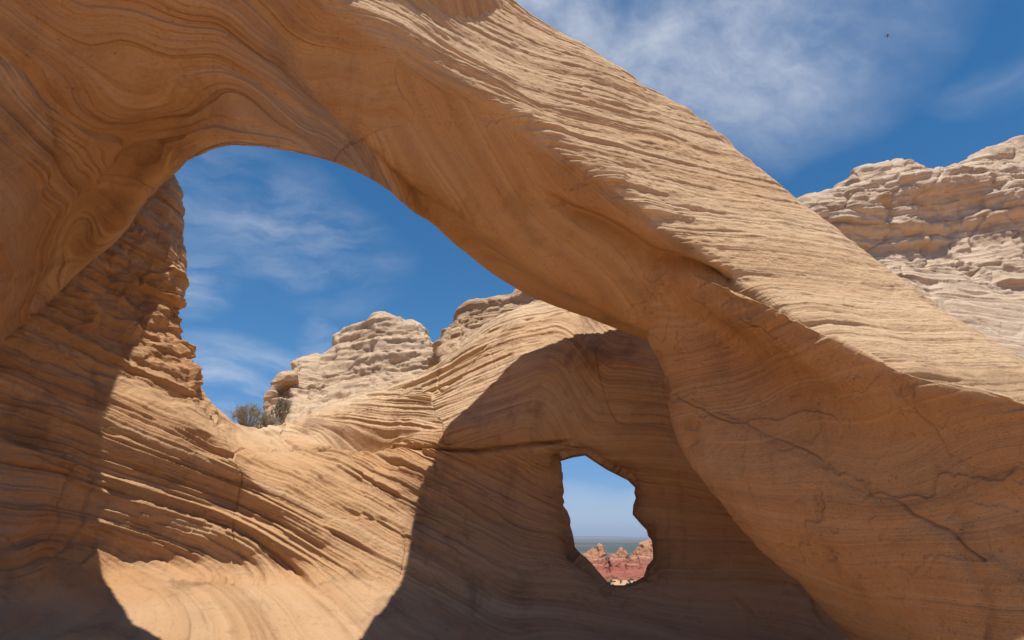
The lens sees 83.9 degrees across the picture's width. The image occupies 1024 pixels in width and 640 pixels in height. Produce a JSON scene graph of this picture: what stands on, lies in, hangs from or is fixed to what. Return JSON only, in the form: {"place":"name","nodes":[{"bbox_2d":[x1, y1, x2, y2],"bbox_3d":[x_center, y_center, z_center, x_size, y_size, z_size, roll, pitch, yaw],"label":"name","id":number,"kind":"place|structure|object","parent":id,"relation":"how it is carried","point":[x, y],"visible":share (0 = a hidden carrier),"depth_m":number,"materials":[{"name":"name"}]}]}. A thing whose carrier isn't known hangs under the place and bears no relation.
{"place":"outdoors","nodes":[
{"label":"outdoors","id":0,"kind":"place"},
{"bbox_2d":[175,0,1023,536],"label":"sky","id":1,"kind":"structure","parent":0,"point":[287,251],"materials":[{"name":"blue"}]},
{"bbox_2d":[574,540,641,541],"bbox_3d":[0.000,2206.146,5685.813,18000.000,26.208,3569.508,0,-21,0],"label":"mesa hills","id":2,"kind":"structure","parent":0,"point":[605,541],"depth_m":5333.11,"materials":[{"name":"stone"}]},
{"bbox_2d":[574,540,644,559],"bbox_3d":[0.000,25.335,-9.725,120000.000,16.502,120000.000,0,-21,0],"label":"distant plain","id":3,"kind":"structure","parent":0,"point":[582,548],"depth_m":2088.34,"materials":[{"name":"grey"}]},
{"bbox_2d":[573,536,650,539],"bbox_3d":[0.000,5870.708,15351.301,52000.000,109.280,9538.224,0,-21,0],"label":"mesa hills","id":4,"kind":"structure","parent":0,"point":[606,538],"depth_m":14130.77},
{"bbox_2d":[611,579,636,584],"bbox_3d":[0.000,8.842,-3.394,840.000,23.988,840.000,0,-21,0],"label":"ground","id":5,"kind":"structure","parent":0,"point":[617,582],"depth_m":278.57,"materials":[{"name":"beige sand"}]},
{"bbox_2d":[254,311,433,427],"bbox_3d":[-8.950,6.503,30.849,13.358,16.161,18.595,3,-21,-7],"label":"butte","id":6,"kind":"object","parent":5,"relation":"on","point":[377,350],"visible":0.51,"depth_m":31.96,"materials":[{"name":"stone"}]},
{"bbox_2d":[0,174,848,639],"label":"rock wall","id":7,"kind":"structure","parent":5,"relation":"on","point":[148,490],"depth_m":11.77,"materials":[{"name":"stone"}]},
{"bbox_2d":[226,403,275,428],"bbox_3d":[-7.700,2.797,16.739,1.334,0.864,1.214,0,-21,0],"label":"shrub","id":8,"kind":"object","parent":7,"relation":"on","point":[242,414],"visible":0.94,"depth_m":16.58,"materials":[{"name":"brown plant"}]},
{"bbox_2d":[258,414,281,427],"bbox_3d":[-7.186,3.020,16.918,0.744,0.566,0.887,13,-25,-31],"label":"shrub","id":9,"kind":"object","parent":7,"relation":"on","point":[274,421],"visible":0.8,"depth_m":16.88,"materials":[{"name":"brown plant"}]},
{"bbox_2d":[270,396,292,424],"bbox_3d":[-7.136,2.772,17.583,0.704,0.906,0.686,0,-21,0],"label":"shrub","id":10,"kind":"object","parent":7,"relation":"on","point":[282,412],"visible":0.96,"depth_m":17.49,"materials":[{"name":"green plant"}]},
{"bbox_2d":[427,289,538,368],"bbox_3d":[0.772,1.018,22.593,8.506,6.122,8.772,0,-21,0],"label":"rock dome","id":11,"kind":"object","parent":7,"relation":"on","point":[471,316],"visible":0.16,"depth_m":22.39,"materials":[{"name":"stone"}]},
{"bbox_2d":[0,0,1023,639],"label":"natural arch","id":12,"kind":"structure","parent":5,"relation":"on","point":[846,416],"depth_m":8.45,"materials":[{"name":"orange stone"}]},
{"bbox_2d":[583,543,611,580],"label":"red butte","id":13,"kind":"object","parent":5,"relation":"on","point":[597,558],"visible":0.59,"depth_m":309.86,"materials":[{"name":"stone"}]},
{"bbox_2d":[607,547,628,579],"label":"red butte","id":14,"kind":"object","parent":5,"relation":"on","point":[617,560],"visible":0.38,"depth_m":318.99,"materials":[{"name":"stone"}]},
{"bbox_2d":[608,578,634,584],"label":"scrub","id":15,"kind":"object","parent":5,"relation":"on","point":[621,581],"visible":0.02,"depth_m":278.68,"materials":[{"name":"green plant"}]},
{"bbox_2d":[618,539,652,580],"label":"red butte","id":16,"kind":"object","parent":5,"relation":"on","point":[640,559],"visible":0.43,"depth_m":309.64,"materials":[{"name":"stone"}]},
{"bbox_2d":[796,135,1023,358],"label":"cliff","id":17,"kind":"structure","parent":5,"relation":"on","point":[949,239],"depth_m":24.32,"materials":[{"name":"beige stone"}]}
]}

